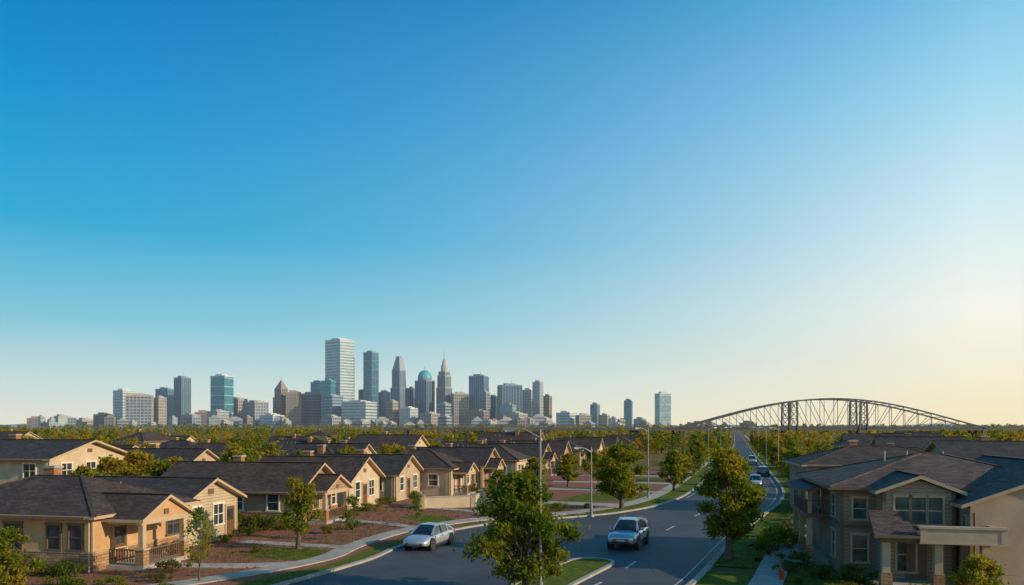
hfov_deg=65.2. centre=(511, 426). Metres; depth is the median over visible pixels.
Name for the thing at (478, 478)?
walls
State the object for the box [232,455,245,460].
chimney and vents
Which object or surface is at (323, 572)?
kerb
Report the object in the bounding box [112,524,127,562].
door
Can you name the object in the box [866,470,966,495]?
bay roof
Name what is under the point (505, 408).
office tower
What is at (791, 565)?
shrub
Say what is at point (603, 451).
garden tree
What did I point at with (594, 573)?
kerb
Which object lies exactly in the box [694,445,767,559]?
shade tree
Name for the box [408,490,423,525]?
young tree
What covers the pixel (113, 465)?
garden tree
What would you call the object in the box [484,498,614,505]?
driveway
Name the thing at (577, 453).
walls
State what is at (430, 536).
sedan
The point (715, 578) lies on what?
lawn
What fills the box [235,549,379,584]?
lawn
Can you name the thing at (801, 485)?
side porch roof
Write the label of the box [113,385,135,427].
office tower
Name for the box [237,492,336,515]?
window frames and trim
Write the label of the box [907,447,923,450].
roof
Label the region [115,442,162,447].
walls
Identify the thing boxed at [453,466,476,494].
porch
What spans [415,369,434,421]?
domed tower
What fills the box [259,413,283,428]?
office tower
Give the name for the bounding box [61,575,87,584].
shrub
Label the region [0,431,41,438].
roof
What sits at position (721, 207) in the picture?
sky
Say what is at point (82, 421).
office tower
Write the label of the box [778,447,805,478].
street tree
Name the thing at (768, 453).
street tree
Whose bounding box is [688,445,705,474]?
street tree
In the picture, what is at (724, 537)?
road marking
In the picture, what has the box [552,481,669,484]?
driveway
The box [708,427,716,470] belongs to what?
street lamp
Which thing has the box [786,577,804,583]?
shrub
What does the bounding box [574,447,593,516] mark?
street lamp
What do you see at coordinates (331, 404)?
office tower
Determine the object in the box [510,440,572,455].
roof
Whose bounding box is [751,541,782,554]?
shrub
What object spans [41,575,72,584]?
shrub
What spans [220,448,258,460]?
garden tree
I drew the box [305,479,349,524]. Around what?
porch
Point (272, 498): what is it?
window glass
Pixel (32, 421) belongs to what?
office tower
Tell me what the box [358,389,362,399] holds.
office tower
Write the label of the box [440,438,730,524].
pavement
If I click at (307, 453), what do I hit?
chimney and vents
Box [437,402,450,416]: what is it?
office tower
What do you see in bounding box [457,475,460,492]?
door
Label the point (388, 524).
garden path
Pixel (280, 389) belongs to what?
office tower
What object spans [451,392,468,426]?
office tower
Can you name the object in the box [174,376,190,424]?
office tower
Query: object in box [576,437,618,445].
roof
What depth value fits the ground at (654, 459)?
154.42 m
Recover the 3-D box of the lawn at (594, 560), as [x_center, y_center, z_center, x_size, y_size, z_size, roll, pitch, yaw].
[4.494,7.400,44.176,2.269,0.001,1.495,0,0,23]
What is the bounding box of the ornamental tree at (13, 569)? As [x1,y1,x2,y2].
[0,526,47,584]
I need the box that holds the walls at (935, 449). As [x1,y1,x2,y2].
[928,446,940,452]
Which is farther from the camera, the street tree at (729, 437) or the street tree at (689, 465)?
the street tree at (729, 437)
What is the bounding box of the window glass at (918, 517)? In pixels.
[819,489,964,570]
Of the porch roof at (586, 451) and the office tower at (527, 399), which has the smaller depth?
the porch roof at (586, 451)
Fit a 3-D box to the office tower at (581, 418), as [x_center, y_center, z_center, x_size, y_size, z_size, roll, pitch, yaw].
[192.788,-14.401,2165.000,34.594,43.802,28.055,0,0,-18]
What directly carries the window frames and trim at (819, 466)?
attached to the walls at (794, 469)
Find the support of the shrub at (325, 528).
on the front yard at (178, 576)
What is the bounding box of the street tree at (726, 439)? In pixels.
[717,436,729,446]
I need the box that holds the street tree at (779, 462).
[774,450,789,479]
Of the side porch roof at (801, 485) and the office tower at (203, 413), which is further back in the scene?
the office tower at (203, 413)
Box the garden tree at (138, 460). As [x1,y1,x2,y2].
[123,448,155,475]
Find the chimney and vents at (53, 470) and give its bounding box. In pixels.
[42,465,120,482]
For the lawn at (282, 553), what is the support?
on the front yard at (178, 576)
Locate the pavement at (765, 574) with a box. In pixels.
[744,435,806,584]
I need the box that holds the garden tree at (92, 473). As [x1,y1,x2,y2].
[76,470,112,477]
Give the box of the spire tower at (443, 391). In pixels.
[436,354,451,413]
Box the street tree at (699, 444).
[689,439,712,469]
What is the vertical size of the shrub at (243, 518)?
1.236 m
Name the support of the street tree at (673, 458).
on the ground at (654, 459)
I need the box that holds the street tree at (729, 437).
[727,434,733,443]
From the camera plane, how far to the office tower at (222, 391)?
2190.80 m
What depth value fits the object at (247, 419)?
1956.19 m
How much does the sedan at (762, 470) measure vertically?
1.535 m
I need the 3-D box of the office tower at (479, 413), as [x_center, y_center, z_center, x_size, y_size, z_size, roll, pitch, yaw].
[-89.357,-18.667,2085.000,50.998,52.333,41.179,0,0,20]
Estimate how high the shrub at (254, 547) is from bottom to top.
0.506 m
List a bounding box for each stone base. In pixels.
[10,532,187,571]
[238,504,337,525]
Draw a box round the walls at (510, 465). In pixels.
[504,460,526,473]
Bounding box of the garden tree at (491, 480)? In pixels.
[484,468,506,491]
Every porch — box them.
[105,500,190,570]
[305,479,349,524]
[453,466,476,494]
[484,463,503,487]
[541,457,555,475]
[791,489,828,562]
[866,525,1009,584]
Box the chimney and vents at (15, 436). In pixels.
[9,434,21,438]
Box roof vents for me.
[883,451,943,461]
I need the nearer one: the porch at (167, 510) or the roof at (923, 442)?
the porch at (167, 510)
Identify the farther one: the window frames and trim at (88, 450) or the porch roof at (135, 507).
the window frames and trim at (88, 450)
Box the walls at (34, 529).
[0,518,165,551]
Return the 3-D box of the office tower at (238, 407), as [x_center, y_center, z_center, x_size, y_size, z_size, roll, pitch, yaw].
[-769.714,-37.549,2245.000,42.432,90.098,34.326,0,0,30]
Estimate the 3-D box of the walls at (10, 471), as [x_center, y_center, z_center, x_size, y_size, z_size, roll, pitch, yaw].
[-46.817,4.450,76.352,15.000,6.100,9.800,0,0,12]
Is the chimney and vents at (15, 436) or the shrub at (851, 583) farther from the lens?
the chimney and vents at (15, 436)
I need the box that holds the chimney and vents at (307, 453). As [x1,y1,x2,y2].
[302,451,313,455]
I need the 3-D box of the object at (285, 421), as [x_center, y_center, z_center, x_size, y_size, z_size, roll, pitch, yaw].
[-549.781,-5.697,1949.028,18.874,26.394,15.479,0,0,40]
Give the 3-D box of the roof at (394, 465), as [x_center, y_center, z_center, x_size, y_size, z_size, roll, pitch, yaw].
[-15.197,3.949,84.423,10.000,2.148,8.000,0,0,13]
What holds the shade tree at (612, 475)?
on the ground at (654, 459)
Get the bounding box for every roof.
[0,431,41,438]
[0,439,127,460]
[0,474,199,519]
[95,475,246,498]
[101,492,194,522]
[111,431,171,441]
[112,445,138,447]
[120,448,218,462]
[159,440,194,447]
[161,461,334,492]
[167,435,197,440]
[183,443,246,456]
[259,455,385,482]
[264,436,312,444]
[265,439,332,450]
[283,448,337,455]
[288,443,376,453]
[305,430,341,435]
[310,473,353,492]
[323,453,425,476]
[351,434,429,447]
[397,449,475,469]
[416,447,499,467]
[424,436,442,442]
[440,441,512,446]
[450,461,478,473]
[452,434,479,440]
[469,444,530,461]
[470,443,551,458]
[477,432,544,440]
[484,458,505,468]
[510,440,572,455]
[541,452,557,460]
[546,437,604,449]
[558,440,583,450]
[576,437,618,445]
[580,447,592,452]
[604,435,633,442]
[610,434,642,441]
[781,445,927,466]
[785,478,822,492]
[795,453,1003,491]
[831,435,883,446]
[839,433,904,441]
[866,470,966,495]
[868,510,919,538]
[870,436,967,448]
[894,431,937,432]
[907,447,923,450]
[911,433,942,435]
[923,440,1023,458]
[948,455,1023,508]
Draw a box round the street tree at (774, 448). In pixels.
[767,445,782,469]
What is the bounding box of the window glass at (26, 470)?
[24,462,94,477]
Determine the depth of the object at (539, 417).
2016.46 m
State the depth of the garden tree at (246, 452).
81.77 m
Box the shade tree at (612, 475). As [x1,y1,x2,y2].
[590,441,650,508]
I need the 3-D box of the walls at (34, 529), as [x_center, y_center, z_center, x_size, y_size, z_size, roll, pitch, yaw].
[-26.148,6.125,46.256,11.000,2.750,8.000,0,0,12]
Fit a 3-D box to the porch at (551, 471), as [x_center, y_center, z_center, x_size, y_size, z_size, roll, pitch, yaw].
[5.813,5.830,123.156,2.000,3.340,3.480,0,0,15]
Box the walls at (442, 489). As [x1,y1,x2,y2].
[420,470,470,495]
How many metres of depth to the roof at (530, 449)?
124.07 m
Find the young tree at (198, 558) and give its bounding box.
[181,506,219,580]
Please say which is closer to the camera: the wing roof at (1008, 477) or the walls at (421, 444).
the wing roof at (1008, 477)
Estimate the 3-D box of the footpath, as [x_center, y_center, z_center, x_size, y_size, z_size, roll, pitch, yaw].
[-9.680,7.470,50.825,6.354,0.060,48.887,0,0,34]
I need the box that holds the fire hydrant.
[777,567,785,580]
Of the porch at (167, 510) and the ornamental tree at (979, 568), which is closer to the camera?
the ornamental tree at (979, 568)
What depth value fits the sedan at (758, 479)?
98.83 m
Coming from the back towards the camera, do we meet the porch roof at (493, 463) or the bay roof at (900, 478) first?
the porch roof at (493, 463)
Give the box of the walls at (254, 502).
[244,469,330,511]
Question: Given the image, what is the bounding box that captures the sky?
[0,0,1023,425]
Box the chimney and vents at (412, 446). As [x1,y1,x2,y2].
[408,445,416,448]
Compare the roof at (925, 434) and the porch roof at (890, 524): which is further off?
the roof at (925, 434)
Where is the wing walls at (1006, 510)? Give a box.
[956,488,1023,584]
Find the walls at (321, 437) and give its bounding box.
[312,436,335,439]
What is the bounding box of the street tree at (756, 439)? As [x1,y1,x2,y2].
[751,435,764,452]
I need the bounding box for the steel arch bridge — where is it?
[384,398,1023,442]
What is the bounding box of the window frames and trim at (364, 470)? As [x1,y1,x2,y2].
[348,468,379,502]
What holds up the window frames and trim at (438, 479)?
attached to the walls at (442, 489)
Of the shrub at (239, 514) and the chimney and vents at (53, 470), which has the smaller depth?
the chimney and vents at (53, 470)
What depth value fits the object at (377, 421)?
2063.40 m
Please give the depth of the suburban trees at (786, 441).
188.89 m
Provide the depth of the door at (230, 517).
54.11 m
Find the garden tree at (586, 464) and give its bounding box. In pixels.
[579,451,601,480]
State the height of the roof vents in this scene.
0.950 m
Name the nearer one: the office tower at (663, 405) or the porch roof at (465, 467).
the porch roof at (465, 467)
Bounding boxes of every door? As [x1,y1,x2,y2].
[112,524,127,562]
[225,503,235,535]
[312,495,319,516]
[362,482,367,505]
[406,476,410,497]
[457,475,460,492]
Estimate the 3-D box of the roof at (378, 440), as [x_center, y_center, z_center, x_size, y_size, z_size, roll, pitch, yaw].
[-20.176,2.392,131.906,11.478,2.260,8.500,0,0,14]
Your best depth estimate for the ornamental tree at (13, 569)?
36.20 m
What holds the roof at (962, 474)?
on the walls at (821, 536)
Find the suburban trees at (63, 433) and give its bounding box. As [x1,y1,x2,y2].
[0,427,1023,449]
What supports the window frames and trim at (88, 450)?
attached to the walls at (10, 471)
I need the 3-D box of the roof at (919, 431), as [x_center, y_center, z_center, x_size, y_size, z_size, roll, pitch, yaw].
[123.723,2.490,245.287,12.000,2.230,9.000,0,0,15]
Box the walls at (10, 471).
[0,443,124,483]
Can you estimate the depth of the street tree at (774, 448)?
136.77 m
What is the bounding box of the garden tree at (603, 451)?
[598,447,619,464]
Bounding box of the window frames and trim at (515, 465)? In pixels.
[503,460,526,474]
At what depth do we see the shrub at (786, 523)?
53.62 m
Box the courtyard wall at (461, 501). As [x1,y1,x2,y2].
[416,490,483,508]
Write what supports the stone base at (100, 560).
on the front yard at (178, 576)
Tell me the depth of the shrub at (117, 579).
36.98 m
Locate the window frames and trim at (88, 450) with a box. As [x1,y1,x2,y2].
[0,448,106,478]
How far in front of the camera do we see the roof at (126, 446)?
107.56 m
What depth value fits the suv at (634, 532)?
49.24 m
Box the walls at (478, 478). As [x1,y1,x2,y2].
[471,453,497,487]
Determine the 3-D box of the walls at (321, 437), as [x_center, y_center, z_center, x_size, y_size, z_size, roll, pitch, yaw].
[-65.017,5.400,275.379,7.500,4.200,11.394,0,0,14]
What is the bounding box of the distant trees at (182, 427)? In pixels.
[0,423,1023,433]
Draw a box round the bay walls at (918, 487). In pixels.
[876,480,953,579]
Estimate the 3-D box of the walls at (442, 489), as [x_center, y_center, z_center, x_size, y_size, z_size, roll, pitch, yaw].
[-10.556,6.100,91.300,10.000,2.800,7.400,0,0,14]
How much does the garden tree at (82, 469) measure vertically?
4.628 m
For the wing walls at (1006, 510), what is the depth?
36.04 m
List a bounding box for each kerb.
[272,435,734,584]
[511,557,614,584]
[685,434,784,584]
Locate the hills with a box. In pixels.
[10,423,1020,426]
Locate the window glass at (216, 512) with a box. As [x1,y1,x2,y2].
[193,503,222,527]
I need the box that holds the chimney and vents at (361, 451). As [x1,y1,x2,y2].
[357,449,366,453]
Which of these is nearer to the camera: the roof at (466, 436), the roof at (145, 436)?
the roof at (145, 436)
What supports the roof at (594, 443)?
on the walls
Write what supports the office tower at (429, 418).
on the ground at (654, 459)
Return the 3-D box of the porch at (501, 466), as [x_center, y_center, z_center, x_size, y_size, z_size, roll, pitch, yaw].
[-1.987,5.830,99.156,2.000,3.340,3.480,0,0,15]
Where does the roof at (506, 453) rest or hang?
on the walls at (510, 465)
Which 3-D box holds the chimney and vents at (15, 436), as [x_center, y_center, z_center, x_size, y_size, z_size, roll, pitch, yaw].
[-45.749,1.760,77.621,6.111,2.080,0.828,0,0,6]
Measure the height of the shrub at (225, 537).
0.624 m
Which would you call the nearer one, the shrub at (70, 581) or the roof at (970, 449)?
the shrub at (70, 581)
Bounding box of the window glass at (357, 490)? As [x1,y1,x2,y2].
[356,480,373,497]
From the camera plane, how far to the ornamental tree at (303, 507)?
48.70 m
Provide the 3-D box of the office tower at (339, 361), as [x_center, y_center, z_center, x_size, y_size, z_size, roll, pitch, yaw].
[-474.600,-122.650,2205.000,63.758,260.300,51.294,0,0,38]
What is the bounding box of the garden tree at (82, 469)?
[68,464,107,474]
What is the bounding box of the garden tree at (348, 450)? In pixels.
[336,445,357,453]
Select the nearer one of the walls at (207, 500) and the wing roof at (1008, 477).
the wing roof at (1008, 477)
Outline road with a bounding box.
[288,431,781,584]
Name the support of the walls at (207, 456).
on the ground at (654, 459)
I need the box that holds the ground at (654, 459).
[15,427,1001,584]
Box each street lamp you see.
[503,427,542,584]
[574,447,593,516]
[634,427,649,497]
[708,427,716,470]
[769,427,778,474]
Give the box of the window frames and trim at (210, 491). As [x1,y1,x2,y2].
[191,488,236,535]
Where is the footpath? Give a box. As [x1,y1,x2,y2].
[149,513,580,584]
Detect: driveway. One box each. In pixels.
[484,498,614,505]
[549,488,656,492]
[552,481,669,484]
[581,475,672,476]
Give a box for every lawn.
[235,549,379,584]
[243,548,328,559]
[400,515,455,521]
[519,561,606,584]
[557,493,646,501]
[571,447,731,514]
[572,558,609,563]
[633,477,666,480]
[695,571,752,584]
[713,517,790,567]
[750,447,787,479]
[766,482,792,515]
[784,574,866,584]
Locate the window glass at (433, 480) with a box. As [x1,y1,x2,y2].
[429,474,468,485]
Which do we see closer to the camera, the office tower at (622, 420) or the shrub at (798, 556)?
the shrub at (798, 556)
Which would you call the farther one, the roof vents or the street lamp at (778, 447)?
the street lamp at (778, 447)
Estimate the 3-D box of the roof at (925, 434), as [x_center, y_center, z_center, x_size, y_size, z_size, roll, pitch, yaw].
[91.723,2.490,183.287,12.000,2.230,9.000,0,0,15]
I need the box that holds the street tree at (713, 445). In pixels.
[707,440,718,460]
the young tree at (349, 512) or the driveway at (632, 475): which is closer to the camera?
the young tree at (349, 512)
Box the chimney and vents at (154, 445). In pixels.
[150,444,159,447]
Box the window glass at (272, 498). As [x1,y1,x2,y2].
[237,493,334,509]
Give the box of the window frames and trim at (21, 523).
[0,515,178,572]
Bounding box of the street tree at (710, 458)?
[701,443,713,465]
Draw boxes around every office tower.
[27,416,45,428]
[53,415,75,425]
[76,418,92,425]
[93,412,113,426]
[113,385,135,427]
[125,393,153,426]
[154,396,166,427]
[155,384,173,425]
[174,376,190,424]
[180,413,200,424]
[194,410,206,426]
[206,409,228,424]
[210,371,233,417]
[234,397,247,417]
[243,400,268,426]
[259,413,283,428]
[273,380,287,415]
[285,390,300,426]
[301,392,321,427]
[310,380,321,393]
[321,377,335,395]
[321,394,342,421]
[325,338,354,401]
[341,400,376,426]
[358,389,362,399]
[363,350,378,418]
[379,390,389,417]
[387,399,397,425]
[390,356,406,426]
[399,406,417,425]
[407,386,414,406]
[420,412,439,425]
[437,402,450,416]
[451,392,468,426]
[466,409,489,425]
[469,374,488,410]
[479,390,489,410]
[490,391,496,419]
[497,382,521,417]
[500,403,515,415]
[502,412,527,419]
[522,388,532,416]
[532,377,543,415]
[543,394,551,418]
[556,411,576,426]
[575,413,590,427]
[590,402,599,426]
[599,413,609,425]
[609,416,618,424]
[619,418,625,423]
[624,399,632,427]
[633,417,646,425]
[654,392,670,424]
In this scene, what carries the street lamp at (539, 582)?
on the road
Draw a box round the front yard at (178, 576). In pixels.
[0,467,685,584]
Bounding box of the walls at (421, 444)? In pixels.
[374,438,426,453]
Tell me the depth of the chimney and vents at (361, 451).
85.18 m
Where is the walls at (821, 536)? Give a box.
[812,488,875,576]
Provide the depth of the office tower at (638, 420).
2159.04 m
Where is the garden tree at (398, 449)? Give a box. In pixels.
[391,445,406,453]
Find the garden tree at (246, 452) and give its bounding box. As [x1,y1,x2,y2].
[217,444,259,460]
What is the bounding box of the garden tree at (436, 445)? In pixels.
[429,443,445,446]
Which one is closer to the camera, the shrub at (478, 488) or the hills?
the shrub at (478, 488)
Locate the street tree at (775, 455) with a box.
[772,448,786,465]
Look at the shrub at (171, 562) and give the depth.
41.07 m
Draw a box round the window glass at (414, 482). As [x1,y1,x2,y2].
[380,475,416,489]
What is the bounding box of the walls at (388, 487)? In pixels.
[380,460,418,501]
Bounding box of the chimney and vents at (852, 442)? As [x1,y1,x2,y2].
[847,440,857,445]
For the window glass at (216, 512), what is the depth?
52.55 m
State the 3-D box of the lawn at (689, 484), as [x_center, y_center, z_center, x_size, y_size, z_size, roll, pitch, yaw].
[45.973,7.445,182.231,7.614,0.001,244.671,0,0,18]
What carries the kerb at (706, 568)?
on the road
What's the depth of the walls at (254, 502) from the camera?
61.10 m
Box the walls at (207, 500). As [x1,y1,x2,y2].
[187,483,235,545]
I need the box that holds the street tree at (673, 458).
[657,449,689,490]
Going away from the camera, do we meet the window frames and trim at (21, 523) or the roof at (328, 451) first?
the window frames and trim at (21, 523)
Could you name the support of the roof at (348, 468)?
on the walls at (369, 473)
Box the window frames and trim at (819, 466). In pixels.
[806,465,839,497]
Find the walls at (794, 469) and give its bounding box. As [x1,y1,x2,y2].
[790,464,827,503]
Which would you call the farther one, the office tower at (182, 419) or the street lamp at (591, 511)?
the office tower at (182, 419)
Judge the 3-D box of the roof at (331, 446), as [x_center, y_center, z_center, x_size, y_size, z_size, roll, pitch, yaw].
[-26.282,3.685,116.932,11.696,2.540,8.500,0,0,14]
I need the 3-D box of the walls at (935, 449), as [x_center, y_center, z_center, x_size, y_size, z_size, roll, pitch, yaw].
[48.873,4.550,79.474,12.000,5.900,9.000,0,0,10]
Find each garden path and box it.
[164,561,293,567]
[237,540,341,548]
[343,519,414,527]
[402,505,479,513]
[757,559,829,564]
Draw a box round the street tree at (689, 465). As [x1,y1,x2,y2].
[676,449,697,479]
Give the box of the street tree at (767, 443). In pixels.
[759,437,777,457]
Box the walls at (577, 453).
[571,451,581,465]
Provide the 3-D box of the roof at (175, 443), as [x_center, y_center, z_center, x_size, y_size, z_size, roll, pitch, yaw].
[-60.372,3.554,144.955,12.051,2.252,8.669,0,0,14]
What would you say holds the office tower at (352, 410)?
on the ground at (654, 459)
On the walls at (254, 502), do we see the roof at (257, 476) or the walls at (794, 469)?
the roof at (257, 476)
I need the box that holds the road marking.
[675,442,776,584]
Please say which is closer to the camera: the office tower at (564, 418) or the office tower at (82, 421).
the office tower at (564, 418)
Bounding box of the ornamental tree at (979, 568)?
[944,552,1010,584]
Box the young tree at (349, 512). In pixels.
[339,494,362,540]
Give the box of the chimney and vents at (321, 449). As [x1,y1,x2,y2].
[287,445,325,454]
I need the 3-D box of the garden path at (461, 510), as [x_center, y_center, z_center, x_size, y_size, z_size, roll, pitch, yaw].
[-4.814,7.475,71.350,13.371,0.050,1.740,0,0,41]
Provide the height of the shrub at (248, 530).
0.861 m
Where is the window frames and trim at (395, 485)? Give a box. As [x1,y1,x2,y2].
[380,464,419,500]
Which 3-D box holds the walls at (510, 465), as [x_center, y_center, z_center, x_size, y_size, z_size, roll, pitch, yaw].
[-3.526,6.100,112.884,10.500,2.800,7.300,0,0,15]
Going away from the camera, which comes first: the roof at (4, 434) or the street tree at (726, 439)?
the roof at (4, 434)
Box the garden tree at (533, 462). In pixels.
[520,456,546,479]
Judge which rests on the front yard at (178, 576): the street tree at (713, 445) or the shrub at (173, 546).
the shrub at (173, 546)
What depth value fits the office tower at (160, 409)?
2157.14 m
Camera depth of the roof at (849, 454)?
69.75 m
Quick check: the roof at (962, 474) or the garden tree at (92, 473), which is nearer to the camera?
the roof at (962, 474)
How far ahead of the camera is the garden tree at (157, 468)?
66.59 m
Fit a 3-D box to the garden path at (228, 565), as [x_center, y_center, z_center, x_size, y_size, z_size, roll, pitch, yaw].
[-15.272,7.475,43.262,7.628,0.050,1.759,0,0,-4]
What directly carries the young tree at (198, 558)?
on the front yard at (178, 576)
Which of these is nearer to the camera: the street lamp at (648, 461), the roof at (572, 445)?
the street lamp at (648, 461)
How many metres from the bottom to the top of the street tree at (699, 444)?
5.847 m
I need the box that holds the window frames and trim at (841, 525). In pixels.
[817,488,975,584]
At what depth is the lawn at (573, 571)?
40.59 m
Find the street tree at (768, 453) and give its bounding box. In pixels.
[766,444,777,465]
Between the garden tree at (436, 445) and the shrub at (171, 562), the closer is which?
the shrub at (171, 562)
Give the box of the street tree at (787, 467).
[777,450,805,479]
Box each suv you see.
[607,515,649,549]
[747,455,757,463]
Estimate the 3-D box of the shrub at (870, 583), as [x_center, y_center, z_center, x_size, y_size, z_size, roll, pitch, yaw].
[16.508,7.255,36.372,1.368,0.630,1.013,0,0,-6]
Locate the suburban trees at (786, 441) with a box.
[9,431,1023,460]
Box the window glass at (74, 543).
[5,519,177,549]
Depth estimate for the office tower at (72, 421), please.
2141.62 m
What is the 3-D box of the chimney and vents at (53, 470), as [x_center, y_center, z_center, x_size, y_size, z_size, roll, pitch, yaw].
[-25.394,3.535,47.301,4.628,2.430,0.834,0,0,5]
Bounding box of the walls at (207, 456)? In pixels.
[195,452,216,460]
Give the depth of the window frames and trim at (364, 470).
75.73 m
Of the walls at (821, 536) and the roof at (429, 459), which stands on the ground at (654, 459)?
the walls at (821, 536)
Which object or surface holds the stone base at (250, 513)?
on the front yard at (178, 576)
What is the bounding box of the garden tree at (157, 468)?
[140,457,171,475]
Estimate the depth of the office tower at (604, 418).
2198.74 m
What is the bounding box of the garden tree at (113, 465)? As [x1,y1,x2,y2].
[95,454,136,475]
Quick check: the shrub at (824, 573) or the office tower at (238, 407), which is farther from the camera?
the office tower at (238, 407)
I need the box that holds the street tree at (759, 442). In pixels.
[755,436,769,458]
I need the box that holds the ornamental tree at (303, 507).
[279,476,325,548]
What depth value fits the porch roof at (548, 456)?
122.16 m
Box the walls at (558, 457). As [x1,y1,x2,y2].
[551,447,568,470]
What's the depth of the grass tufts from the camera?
51.23 m
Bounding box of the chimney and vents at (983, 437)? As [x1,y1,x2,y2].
[978,436,989,439]
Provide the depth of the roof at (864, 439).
136.12 m
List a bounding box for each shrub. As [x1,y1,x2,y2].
[2,562,59,576]
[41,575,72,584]
[48,560,86,576]
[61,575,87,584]
[91,575,132,584]
[146,572,173,582]
[154,557,193,572]
[155,582,175,584]
[158,540,195,553]
[216,533,234,542]
[234,525,257,535]
[237,511,249,520]
[237,512,272,526]
[237,515,278,530]
[251,545,266,552]
[261,513,291,529]
[319,525,339,532]
[358,502,382,511]
[376,496,396,503]
[471,487,486,492]
[545,501,569,510]
[750,528,798,548]
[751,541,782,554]
[759,524,798,544]
[770,560,798,570]
[773,520,806,534]
[773,550,821,566]
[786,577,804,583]
[789,511,806,523]
[799,564,834,579]
[839,562,867,582]
[840,580,862,584]
[864,571,877,581]
[865,579,877,584]
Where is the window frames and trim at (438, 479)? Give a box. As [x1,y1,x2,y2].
[424,469,469,495]
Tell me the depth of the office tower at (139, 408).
2101.94 m
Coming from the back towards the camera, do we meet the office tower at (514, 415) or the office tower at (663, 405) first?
the office tower at (663, 405)
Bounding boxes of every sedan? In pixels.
[403,522,454,550]
[749,474,763,487]
[756,466,769,475]
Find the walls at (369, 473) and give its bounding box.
[337,462,378,509]
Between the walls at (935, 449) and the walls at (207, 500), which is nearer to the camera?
the walls at (207, 500)
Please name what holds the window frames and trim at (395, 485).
attached to the walls at (388, 487)
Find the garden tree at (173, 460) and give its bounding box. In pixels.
[164,456,188,468]
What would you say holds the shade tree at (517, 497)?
on the lawn at (573, 571)
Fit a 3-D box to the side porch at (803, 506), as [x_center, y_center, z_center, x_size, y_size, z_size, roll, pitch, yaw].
[17.385,5.475,46.880,1.200,4.050,6.000,0,0,12]
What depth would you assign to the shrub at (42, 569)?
40.12 m
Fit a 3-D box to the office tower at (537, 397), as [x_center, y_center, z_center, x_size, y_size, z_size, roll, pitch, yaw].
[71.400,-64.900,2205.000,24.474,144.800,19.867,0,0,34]
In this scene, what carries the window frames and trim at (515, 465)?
attached to the walls at (510, 465)
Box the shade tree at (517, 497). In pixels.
[451,470,590,584]
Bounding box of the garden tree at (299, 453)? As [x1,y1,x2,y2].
[293,450,314,455]
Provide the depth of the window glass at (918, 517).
38.22 m
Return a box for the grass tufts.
[1,506,860,584]
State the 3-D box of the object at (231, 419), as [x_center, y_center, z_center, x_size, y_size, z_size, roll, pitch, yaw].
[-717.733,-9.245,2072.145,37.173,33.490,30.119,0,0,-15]
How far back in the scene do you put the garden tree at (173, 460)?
73.37 m
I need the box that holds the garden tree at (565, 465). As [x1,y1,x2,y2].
[554,453,581,486]
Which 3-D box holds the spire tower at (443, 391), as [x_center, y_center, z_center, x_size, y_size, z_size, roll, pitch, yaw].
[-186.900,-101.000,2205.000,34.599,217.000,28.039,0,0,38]

